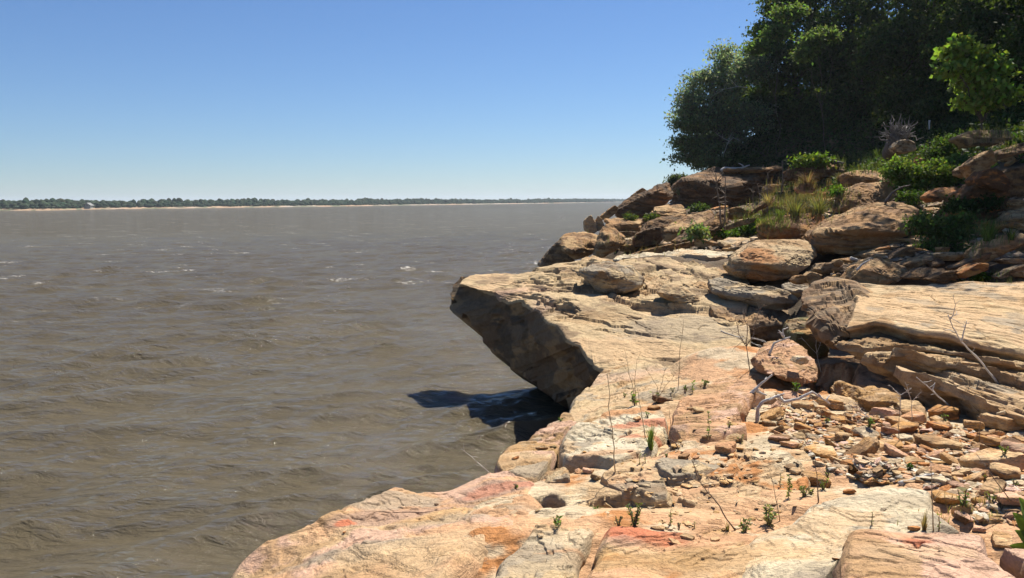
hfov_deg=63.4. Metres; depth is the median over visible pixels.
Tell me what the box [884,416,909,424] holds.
stone
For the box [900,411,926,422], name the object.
stone
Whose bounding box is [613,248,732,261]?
rock slab
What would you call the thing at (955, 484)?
stone
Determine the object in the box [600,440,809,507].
rock slab
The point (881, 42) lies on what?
tree
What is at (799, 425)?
stone
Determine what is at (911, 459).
stone
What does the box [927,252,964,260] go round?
rock slab
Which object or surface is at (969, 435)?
stone
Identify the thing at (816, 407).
stone
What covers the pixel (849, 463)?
stone
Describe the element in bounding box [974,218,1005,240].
grass tuft
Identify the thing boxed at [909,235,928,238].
rock slab
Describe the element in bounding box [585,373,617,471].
dry stalk
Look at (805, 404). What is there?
stone
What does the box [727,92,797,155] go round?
tree
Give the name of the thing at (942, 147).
bush
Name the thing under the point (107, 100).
sky
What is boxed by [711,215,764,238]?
bush
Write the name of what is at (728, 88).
fallen branch
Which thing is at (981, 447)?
stone
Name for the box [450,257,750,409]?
overhanging ledge
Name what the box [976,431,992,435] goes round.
stone
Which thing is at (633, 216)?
bush
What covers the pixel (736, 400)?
rock slab
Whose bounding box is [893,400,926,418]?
stone
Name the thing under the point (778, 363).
boulder
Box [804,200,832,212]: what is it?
rock slab
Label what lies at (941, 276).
rock
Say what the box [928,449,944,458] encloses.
stone
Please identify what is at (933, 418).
stone
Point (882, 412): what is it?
stone
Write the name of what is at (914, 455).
stone
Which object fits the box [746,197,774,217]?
rock slab
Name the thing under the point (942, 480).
stone
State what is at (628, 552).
rock slab
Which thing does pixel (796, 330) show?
rock slab
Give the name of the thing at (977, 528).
stone
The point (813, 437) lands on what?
stone
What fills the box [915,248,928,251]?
rock slab
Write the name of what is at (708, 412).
weed plant
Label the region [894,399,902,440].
dry stalk
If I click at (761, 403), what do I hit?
driftwood
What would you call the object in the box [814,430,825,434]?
stone
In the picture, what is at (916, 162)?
rock slab
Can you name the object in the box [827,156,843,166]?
driftwood
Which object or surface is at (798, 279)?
rock
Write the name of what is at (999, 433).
stone
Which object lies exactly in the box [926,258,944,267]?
rock slab
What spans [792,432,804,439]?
stone
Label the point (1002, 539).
stone
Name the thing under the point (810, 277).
rock
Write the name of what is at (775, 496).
dry stalk
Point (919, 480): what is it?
stone
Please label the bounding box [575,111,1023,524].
wild grass
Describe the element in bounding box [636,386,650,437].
dry stalk
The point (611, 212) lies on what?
boulder
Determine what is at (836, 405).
stone
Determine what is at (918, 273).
rock
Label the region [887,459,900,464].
stone
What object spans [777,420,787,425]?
stone
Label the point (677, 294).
boulder
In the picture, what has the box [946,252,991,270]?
rock slab
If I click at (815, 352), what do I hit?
dead twig
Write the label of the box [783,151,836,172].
bush
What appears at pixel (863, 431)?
stone
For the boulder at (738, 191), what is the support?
on the ground at (576, 499)
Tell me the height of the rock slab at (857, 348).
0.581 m
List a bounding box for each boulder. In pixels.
[538,240,574,266]
[540,467,569,482]
[559,232,596,259]
[578,261,644,293]
[583,215,596,233]
[593,224,625,257]
[595,216,603,230]
[600,205,617,219]
[615,182,673,217]
[630,188,646,196]
[632,226,662,247]
[656,284,699,303]
[669,167,734,208]
[718,173,764,207]
[722,239,816,281]
[726,207,749,219]
[751,339,817,383]
[755,213,824,239]
[757,171,781,183]
[801,201,919,254]
[830,380,871,411]
[832,182,897,212]
[839,258,907,284]
[857,386,899,407]
[888,139,915,154]
[936,184,1009,220]
[965,168,1010,192]
[1001,166,1023,197]
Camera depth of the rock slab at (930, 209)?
21.61 m
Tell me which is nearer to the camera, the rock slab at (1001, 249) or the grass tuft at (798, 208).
the rock slab at (1001, 249)
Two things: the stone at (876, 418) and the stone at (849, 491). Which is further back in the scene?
the stone at (876, 418)
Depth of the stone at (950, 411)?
8.13 m
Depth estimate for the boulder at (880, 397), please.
8.25 m
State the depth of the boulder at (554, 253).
33.34 m
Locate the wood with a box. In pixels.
[0,197,671,208]
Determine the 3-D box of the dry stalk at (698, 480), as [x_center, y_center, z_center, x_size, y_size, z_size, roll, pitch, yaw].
[1.009,1.058,4.243,0.289,0.384,0.146,0,6,0]
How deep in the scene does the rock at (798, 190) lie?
32.78 m
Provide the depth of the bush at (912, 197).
22.04 m
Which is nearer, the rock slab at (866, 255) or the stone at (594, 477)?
the stone at (594, 477)
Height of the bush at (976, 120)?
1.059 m
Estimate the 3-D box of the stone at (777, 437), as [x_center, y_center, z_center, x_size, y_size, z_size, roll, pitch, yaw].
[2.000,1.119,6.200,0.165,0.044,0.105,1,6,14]
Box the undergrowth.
[700,81,1023,204]
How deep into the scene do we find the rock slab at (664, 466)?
5.16 m
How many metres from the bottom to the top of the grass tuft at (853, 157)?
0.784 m
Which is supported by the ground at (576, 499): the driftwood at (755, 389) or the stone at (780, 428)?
the stone at (780, 428)
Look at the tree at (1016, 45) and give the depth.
36.19 m
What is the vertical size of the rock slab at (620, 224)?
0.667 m
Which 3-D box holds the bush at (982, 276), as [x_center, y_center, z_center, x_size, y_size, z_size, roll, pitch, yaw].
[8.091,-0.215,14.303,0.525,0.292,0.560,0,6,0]
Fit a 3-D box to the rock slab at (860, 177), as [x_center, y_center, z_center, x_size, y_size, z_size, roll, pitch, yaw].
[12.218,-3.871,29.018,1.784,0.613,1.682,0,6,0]
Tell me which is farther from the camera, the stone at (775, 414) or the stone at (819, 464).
the stone at (775, 414)
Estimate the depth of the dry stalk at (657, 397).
8.25 m
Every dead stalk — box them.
[711,171,727,224]
[719,176,726,224]
[777,160,788,194]
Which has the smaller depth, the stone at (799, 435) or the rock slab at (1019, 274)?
the stone at (799, 435)
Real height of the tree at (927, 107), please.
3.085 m
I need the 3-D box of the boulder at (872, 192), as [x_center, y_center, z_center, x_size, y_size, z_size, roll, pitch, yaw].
[10.272,-2.689,24.317,1.815,0.914,2.022,0,6,0]
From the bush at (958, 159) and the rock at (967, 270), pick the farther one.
the bush at (958, 159)
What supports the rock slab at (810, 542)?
on the ground at (576, 499)
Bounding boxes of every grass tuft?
[646,421,656,450]
[762,192,772,204]
[767,208,785,217]
[778,197,810,215]
[795,172,818,185]
[803,196,832,213]
[832,171,847,184]
[839,149,868,160]
[858,147,883,159]
[920,509,927,530]
[922,120,937,132]
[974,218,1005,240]
[1005,224,1021,239]
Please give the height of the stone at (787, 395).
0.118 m
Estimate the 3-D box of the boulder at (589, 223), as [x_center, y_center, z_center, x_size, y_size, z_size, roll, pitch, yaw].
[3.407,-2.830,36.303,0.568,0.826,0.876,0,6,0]
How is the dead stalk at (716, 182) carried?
on the rock slab at (713, 223)
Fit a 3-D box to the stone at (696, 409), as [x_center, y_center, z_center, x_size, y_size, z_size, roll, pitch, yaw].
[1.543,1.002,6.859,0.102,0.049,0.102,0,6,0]
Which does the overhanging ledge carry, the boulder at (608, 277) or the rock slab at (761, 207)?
the boulder at (608, 277)
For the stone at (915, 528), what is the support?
on the rock slab at (810, 542)
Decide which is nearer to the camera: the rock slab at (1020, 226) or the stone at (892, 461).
the stone at (892, 461)
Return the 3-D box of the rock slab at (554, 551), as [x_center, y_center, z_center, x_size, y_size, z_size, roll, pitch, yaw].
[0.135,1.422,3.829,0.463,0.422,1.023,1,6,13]
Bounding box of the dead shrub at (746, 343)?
[727,303,765,369]
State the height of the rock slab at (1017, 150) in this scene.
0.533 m
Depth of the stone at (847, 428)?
6.86 m
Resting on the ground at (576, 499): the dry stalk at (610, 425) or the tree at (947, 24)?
the tree at (947, 24)
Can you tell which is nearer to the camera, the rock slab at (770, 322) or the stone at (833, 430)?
the stone at (833, 430)
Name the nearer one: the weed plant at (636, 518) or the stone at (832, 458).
the weed plant at (636, 518)
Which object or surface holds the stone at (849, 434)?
on the ground at (576, 499)
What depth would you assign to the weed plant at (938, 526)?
3.89 m
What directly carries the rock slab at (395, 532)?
on the ground at (576, 499)
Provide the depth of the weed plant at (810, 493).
4.71 m
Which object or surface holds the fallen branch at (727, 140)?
hanging from the tree at (706, 157)
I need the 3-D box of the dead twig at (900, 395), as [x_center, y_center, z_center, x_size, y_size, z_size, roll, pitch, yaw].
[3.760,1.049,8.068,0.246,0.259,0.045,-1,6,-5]
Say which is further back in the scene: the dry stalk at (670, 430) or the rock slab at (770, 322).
the rock slab at (770, 322)
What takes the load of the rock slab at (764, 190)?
on the ground at (576, 499)
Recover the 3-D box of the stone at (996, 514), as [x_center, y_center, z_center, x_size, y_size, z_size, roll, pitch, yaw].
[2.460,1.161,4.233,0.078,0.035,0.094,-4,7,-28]
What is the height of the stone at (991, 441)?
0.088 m
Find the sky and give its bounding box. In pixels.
[0,0,908,202]
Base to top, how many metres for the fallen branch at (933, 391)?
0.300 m
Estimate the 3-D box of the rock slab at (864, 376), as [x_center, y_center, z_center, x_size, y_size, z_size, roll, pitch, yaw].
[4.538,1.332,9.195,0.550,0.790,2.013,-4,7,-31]
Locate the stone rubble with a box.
[617,186,1023,281]
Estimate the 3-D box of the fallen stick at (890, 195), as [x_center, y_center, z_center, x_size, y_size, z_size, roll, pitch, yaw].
[9.328,-2.303,20.110,0.627,0.451,0.215,0,6,0]
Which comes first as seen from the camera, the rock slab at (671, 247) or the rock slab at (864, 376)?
the rock slab at (864, 376)
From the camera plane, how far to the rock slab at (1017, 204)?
18.85 m
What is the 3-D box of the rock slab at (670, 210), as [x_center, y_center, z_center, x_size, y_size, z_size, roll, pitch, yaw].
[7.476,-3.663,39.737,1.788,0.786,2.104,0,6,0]
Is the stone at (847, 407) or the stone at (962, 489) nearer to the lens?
the stone at (962, 489)
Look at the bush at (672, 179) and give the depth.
57.18 m
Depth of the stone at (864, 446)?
5.58 m
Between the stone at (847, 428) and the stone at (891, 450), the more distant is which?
the stone at (847, 428)
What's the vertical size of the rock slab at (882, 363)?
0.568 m
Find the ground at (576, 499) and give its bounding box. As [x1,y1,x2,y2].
[464,77,1023,577]
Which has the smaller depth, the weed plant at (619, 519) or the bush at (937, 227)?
the weed plant at (619, 519)
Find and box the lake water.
[0,202,670,577]
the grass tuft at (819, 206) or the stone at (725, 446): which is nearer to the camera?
the stone at (725, 446)
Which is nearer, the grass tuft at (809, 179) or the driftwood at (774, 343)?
the driftwood at (774, 343)
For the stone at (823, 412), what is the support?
on the ground at (576, 499)
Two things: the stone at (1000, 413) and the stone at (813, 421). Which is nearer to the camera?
the stone at (813, 421)
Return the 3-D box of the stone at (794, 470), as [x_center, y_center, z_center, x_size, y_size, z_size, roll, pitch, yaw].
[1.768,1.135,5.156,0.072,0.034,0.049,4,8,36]
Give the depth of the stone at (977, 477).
4.86 m
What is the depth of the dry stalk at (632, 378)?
8.24 m
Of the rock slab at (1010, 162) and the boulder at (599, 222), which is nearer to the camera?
the rock slab at (1010, 162)
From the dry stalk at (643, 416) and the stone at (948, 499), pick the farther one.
the dry stalk at (643, 416)
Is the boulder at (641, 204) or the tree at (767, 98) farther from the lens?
the tree at (767, 98)
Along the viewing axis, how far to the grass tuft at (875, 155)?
41.45 m
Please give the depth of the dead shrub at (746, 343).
9.29 m
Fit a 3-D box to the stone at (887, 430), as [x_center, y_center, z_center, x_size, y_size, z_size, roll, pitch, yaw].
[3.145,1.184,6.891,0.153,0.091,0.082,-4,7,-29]
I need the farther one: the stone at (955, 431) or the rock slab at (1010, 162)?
the rock slab at (1010, 162)
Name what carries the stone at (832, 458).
on the ground at (576, 499)
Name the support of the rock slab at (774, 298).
on the rock slab at (770, 322)
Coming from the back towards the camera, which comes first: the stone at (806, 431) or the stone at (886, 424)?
the stone at (886, 424)
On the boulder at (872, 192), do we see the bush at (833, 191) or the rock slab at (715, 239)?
the bush at (833, 191)
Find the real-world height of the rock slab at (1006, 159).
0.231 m
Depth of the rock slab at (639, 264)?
19.25 m
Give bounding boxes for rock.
[672,241,693,251]
[789,275,806,284]
[790,355,808,364]
[794,184,813,193]
[803,272,822,283]
[811,262,847,273]
[831,259,842,266]
[886,247,915,259]
[898,254,933,269]
[900,267,944,279]
[920,187,957,202]
[923,270,958,282]
[955,263,988,277]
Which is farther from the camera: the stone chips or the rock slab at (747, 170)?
the rock slab at (747, 170)
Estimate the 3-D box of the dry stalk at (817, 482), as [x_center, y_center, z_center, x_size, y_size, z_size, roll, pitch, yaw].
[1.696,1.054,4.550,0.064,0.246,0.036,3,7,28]
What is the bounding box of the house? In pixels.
[83,203,93,208]
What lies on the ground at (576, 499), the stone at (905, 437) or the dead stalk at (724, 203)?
the stone at (905, 437)
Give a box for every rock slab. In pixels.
[231,471,542,577]
[494,412,575,482]
[495,524,593,577]
[558,258,751,341]
[558,404,668,473]
[569,360,709,422]
[581,255,613,261]
[587,526,767,577]
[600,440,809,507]
[604,218,642,231]
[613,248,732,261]
[619,231,636,237]
[619,244,638,251]
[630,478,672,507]
[632,243,675,253]
[642,214,685,229]
[643,265,750,294]
[650,204,686,217]
[655,457,719,485]
[661,210,713,241]
[668,378,764,443]
[671,210,729,243]
[694,238,718,248]
[707,277,797,310]
[708,229,725,241]
[709,303,790,347]
[716,237,749,246]
[723,166,781,173]
[723,218,755,229]
[728,246,740,251]
[742,487,958,577]
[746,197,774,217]
[760,184,786,195]
[762,206,786,215]
[780,317,829,358]
[781,282,808,297]
[783,163,845,180]
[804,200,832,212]
[832,529,1015,577]
[834,332,1023,371]
[836,170,884,186]
[840,258,853,262]
[852,249,874,257]
[852,363,924,403]
[854,459,885,487]
[860,347,1023,389]
[862,250,891,257]
[869,253,887,257]
[872,246,890,250]
[893,365,1023,427]
[895,238,910,242]
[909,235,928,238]
[910,238,923,243]
[914,157,925,164]
[915,201,941,208]
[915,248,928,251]
[923,207,938,211]
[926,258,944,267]
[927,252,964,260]
[935,247,949,251]
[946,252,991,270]
[948,130,1011,147]
[952,166,963,177]
[958,150,996,178]
[964,233,1023,262]
[992,264,1023,278]
[993,258,1023,263]
[994,142,1023,160]
[994,222,1022,231]
[995,208,1023,223]
[999,156,1018,161]
[999,548,1023,577]
[1003,199,1023,210]
[1004,158,1015,165]
[1008,196,1023,199]
[1012,222,1023,230]
[1013,272,1023,277]
[1014,245,1023,251]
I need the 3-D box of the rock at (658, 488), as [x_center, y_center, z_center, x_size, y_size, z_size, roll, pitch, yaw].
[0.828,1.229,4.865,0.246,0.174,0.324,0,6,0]
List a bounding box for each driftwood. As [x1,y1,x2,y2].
[720,163,749,172]
[720,330,765,347]
[749,374,772,395]
[755,391,829,421]
[768,327,789,354]
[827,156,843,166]
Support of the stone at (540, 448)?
on the rock slab at (532, 464)
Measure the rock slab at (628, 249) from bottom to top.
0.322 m
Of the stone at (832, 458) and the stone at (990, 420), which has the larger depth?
the stone at (990, 420)
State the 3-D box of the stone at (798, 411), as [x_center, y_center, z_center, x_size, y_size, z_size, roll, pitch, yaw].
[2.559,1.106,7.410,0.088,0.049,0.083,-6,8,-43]
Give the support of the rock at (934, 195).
on the boulder at (974, 191)
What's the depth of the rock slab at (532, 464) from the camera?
6.20 m
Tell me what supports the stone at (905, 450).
on the ground at (576, 499)
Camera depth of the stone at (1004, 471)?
4.91 m
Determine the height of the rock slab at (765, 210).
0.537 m
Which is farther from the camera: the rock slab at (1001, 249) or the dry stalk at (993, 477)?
the rock slab at (1001, 249)
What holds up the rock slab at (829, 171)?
on the ground at (576, 499)
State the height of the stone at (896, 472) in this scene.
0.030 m
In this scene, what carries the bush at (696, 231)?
on the ground at (576, 499)
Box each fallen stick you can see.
[884,185,910,202]
[898,473,933,485]
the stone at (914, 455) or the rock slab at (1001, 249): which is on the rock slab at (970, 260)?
the rock slab at (1001, 249)
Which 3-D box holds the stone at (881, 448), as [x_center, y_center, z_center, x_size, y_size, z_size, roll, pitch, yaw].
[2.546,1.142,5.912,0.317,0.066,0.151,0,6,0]
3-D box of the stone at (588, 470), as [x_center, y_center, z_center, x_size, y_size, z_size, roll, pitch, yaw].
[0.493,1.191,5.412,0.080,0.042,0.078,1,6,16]
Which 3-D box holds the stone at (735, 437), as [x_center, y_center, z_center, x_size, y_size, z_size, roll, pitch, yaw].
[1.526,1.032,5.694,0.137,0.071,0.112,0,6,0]
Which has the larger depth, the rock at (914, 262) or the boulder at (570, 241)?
the boulder at (570, 241)
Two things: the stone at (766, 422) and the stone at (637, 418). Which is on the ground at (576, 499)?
the stone at (766, 422)
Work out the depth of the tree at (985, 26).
40.88 m
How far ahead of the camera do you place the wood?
662.51 m
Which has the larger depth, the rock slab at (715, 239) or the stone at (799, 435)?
the rock slab at (715, 239)
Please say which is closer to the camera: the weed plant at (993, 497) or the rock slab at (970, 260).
the weed plant at (993, 497)
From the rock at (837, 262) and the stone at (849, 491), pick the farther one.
the rock at (837, 262)
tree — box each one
[659,37,782,170]
[668,115,733,172]
[713,60,919,109]
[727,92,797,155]
[739,0,810,156]
[739,0,831,126]
[767,0,905,125]
[784,22,845,150]
[838,0,1005,124]
[891,1,1020,89]
[896,78,1023,127]
[906,0,1023,116]
[929,29,1023,150]
[971,0,1023,86]
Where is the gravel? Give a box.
[763,394,1023,526]
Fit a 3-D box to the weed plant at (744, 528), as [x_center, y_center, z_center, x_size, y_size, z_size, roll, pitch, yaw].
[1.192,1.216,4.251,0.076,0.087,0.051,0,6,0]
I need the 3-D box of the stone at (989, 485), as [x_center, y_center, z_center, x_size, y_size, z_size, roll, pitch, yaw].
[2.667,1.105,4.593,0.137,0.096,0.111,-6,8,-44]
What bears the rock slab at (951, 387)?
on the ground at (576, 499)
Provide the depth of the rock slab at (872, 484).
4.98 m
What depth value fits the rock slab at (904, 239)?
18.45 m
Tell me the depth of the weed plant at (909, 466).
5.11 m
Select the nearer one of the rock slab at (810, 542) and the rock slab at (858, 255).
the rock slab at (810, 542)
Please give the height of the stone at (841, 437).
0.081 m
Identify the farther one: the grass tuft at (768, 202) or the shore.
the shore
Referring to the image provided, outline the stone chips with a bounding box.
[600,416,813,530]
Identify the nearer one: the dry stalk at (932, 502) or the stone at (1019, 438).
the dry stalk at (932, 502)
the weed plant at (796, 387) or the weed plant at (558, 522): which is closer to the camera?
the weed plant at (558, 522)
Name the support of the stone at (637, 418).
on the rock slab at (593, 439)
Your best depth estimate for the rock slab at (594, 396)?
9.20 m
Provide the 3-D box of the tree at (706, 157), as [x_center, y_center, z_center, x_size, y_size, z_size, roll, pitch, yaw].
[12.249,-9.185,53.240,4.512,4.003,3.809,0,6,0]
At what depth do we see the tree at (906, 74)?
60.86 m
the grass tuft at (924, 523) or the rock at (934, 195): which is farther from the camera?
the rock at (934, 195)
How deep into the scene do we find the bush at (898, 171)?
23.69 m
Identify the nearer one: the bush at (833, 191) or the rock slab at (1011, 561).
the rock slab at (1011, 561)
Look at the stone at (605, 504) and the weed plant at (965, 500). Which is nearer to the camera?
the weed plant at (965, 500)
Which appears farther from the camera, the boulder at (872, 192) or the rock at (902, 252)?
the boulder at (872, 192)
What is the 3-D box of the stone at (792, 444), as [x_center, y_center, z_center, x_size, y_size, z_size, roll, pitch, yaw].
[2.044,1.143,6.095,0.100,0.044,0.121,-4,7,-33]
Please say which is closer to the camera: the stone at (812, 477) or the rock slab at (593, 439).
the stone at (812, 477)
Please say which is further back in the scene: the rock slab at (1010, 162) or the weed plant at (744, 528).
the rock slab at (1010, 162)
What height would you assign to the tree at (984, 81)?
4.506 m
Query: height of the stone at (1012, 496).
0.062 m
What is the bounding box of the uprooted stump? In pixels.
[879,114,923,159]
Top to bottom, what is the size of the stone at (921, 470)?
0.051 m
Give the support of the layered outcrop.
on the rock slab at (857, 348)
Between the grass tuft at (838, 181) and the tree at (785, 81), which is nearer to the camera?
the grass tuft at (838, 181)
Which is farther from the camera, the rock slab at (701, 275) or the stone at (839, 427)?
the rock slab at (701, 275)
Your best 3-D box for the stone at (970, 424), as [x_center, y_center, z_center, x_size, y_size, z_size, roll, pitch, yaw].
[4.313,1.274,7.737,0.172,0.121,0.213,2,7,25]
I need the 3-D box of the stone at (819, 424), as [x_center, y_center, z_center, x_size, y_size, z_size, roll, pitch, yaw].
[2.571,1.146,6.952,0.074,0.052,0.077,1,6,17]
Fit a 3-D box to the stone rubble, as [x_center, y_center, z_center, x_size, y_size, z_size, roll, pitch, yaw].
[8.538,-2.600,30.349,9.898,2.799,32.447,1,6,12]
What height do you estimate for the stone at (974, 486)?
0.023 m
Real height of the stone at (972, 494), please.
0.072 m
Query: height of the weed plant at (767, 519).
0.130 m
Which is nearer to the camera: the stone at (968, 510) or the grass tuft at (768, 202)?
the stone at (968, 510)
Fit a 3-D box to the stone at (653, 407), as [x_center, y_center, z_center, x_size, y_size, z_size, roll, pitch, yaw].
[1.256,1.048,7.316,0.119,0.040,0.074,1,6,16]
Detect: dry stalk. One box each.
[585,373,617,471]
[622,350,640,404]
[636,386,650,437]
[641,361,675,400]
[667,411,678,450]
[668,319,697,387]
[682,459,735,530]
[767,470,782,520]
[815,459,825,502]
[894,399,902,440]
[930,469,942,530]
[976,453,1011,500]
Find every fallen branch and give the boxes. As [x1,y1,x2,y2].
[709,80,746,96]
[716,133,739,154]
[916,377,949,405]
[942,297,998,383]
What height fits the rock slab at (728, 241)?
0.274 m
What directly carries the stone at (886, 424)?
on the ground at (576, 499)
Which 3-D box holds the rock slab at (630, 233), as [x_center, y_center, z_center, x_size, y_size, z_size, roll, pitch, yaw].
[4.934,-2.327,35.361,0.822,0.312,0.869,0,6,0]
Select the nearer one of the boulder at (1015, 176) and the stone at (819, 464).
the stone at (819, 464)
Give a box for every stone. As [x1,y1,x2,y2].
[535,447,547,449]
[575,468,581,473]
[582,467,593,473]
[590,474,600,479]
[602,500,614,507]
[633,416,640,420]
[647,405,660,409]
[652,395,672,402]
[668,538,680,543]
[678,453,689,459]
[680,533,694,539]
[692,406,703,412]
[710,536,719,541]
[715,440,735,453]
[725,433,743,441]
[760,407,785,420]
[762,419,776,426]
[764,398,776,404]
[768,434,790,441]
[769,425,784,432]
[770,400,781,408]
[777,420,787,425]
[779,441,799,447]
[783,391,798,400]
[784,463,794,469]
[789,467,802,474]
[791,400,813,409]
[792,409,801,415]
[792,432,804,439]
[793,422,812,429]
[794,387,809,393]
[798,430,812,433]
[801,470,831,487]
[804,413,814,418]
[804,444,837,459]
[805,433,819,440]
[808,419,820,423]
[812,460,825,466]
[814,405,825,411]
[814,422,822,427]
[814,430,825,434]
[816,398,843,409]
[816,408,836,417]
[824,438,836,446]
[826,427,839,432]
[826,462,834,467]
[830,411,846,415]
[830,415,845,423]
[830,425,841,429]
[830,434,849,441]
[830,456,840,462]
[835,432,852,436]
[836,449,845,453]
[840,459,857,470]
[842,424,853,433]
[843,405,852,410]
[843,436,879,455]
[843,489,855,493]
[852,425,878,438]
[866,416,879,421]
[867,453,888,460]
[869,407,901,417]
[878,444,883,451]
[879,439,903,448]
[880,426,899,434]
[882,421,890,426]
[883,443,908,457]
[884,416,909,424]
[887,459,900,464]
[891,421,919,433]
[892,470,900,475]
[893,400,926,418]
[895,433,914,442]
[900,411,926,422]
[900,448,910,451]
[902,444,916,450]
[905,456,924,464]
[907,526,920,530]
[910,453,921,458]
[913,434,963,450]
[915,477,926,483]
[916,466,928,475]
[917,462,929,466]
[925,421,952,431]
[928,403,960,419]
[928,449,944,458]
[929,415,942,420]
[930,463,951,473]
[930,489,960,504]
[932,475,946,485]
[934,419,950,424]
[938,484,951,490]
[939,452,958,465]
[942,432,950,438]
[945,480,963,488]
[949,429,960,435]
[951,504,975,513]
[952,511,974,524]
[954,487,966,492]
[957,448,1023,470]
[957,468,970,474]
[963,420,984,429]
[963,471,986,482]
[966,433,974,438]
[968,492,976,497]
[969,484,978,488]
[971,496,987,504]
[972,435,1002,446]
[972,443,982,447]
[972,525,986,532]
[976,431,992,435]
[979,412,1023,430]
[979,444,990,449]
[980,470,994,475]
[980,479,1006,493]
[986,511,1003,517]
[990,462,1020,479]
[991,531,1012,548]
[992,430,1004,435]
[994,491,1023,505]
[996,410,1005,415]
[1000,437,1023,443]
[1000,440,1023,453]
[1011,436,1023,442]
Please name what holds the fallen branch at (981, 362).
on the rock slab at (951, 387)
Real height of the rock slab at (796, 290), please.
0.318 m
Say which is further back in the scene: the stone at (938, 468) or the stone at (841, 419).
the stone at (841, 419)
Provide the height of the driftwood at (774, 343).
0.307 m
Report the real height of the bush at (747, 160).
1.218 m
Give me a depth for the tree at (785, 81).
57.49 m
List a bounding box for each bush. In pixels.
[622,210,660,220]
[662,172,687,200]
[675,219,712,243]
[686,201,710,212]
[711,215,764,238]
[733,151,774,166]
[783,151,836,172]
[822,184,847,198]
[878,153,964,194]
[892,188,933,206]
[896,205,983,251]
[914,130,968,161]
[933,192,1012,214]
[937,151,974,186]
[959,269,994,282]
[970,112,997,124]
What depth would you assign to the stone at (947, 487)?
4.70 m
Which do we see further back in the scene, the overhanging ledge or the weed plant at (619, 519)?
the overhanging ledge
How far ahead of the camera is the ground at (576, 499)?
5.03 m
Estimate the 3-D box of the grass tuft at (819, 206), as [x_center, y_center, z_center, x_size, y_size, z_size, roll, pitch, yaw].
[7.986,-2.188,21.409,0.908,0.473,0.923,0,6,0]
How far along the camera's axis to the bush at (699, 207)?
42.41 m
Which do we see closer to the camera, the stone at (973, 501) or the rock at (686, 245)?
the stone at (973, 501)
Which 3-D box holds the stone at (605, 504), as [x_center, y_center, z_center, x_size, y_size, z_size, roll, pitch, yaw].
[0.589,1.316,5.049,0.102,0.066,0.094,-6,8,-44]
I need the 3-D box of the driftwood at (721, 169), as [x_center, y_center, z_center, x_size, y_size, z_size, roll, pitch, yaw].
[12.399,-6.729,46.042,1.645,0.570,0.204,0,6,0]
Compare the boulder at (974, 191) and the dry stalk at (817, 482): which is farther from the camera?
the boulder at (974, 191)
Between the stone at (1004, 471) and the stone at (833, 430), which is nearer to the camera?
the stone at (1004, 471)
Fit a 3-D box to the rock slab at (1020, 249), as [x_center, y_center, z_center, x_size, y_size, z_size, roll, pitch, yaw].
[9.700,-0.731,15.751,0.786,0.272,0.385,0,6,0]
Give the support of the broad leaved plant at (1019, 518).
on the ground at (576, 499)
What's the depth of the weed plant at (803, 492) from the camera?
4.69 m
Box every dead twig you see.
[462,443,489,472]
[800,338,820,371]
[848,402,869,418]
[887,385,909,409]
[905,383,920,419]
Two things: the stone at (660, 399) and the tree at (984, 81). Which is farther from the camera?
the tree at (984, 81)
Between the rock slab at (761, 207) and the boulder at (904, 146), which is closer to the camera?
the rock slab at (761, 207)
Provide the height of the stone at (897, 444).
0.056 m
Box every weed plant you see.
[553,515,562,527]
[615,516,622,525]
[626,503,642,526]
[629,391,639,405]
[706,410,711,439]
[738,517,750,532]
[762,503,778,526]
[786,474,792,497]
[791,381,799,390]
[800,486,808,496]
[807,486,814,494]
[819,478,828,489]
[866,417,874,427]
[906,462,913,469]
[937,513,941,530]
[956,489,969,507]
[985,491,996,501]
[998,445,1008,454]
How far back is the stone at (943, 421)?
7.63 m
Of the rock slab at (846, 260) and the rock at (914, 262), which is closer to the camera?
the rock at (914, 262)
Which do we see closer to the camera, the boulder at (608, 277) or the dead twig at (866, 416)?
the dead twig at (866, 416)
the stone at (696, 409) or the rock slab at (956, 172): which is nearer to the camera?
the stone at (696, 409)
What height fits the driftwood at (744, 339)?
0.368 m
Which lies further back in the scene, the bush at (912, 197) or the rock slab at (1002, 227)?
the bush at (912, 197)
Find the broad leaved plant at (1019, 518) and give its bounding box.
[1010,497,1023,548]
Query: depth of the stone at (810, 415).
7.31 m
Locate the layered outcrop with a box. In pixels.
[801,276,1023,360]
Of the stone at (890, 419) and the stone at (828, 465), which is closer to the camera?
the stone at (828, 465)
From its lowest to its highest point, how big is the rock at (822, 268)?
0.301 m
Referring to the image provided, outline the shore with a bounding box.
[0,201,669,210]
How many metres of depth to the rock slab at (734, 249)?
21.54 m
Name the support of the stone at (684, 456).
on the rock slab at (766, 462)
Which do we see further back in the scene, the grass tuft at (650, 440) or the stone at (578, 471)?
the grass tuft at (650, 440)
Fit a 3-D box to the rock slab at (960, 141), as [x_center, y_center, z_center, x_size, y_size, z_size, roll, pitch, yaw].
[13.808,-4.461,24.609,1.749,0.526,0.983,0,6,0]
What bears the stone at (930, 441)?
on the ground at (576, 499)
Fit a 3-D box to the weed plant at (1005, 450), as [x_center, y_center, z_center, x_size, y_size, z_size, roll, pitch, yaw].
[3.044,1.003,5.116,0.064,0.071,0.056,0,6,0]
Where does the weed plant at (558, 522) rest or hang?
on the rock slab at (554, 551)
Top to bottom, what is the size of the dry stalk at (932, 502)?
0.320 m
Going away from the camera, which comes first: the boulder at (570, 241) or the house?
the boulder at (570, 241)
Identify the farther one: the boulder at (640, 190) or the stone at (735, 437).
the boulder at (640, 190)
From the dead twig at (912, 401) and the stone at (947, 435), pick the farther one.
the dead twig at (912, 401)
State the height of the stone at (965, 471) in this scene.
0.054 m

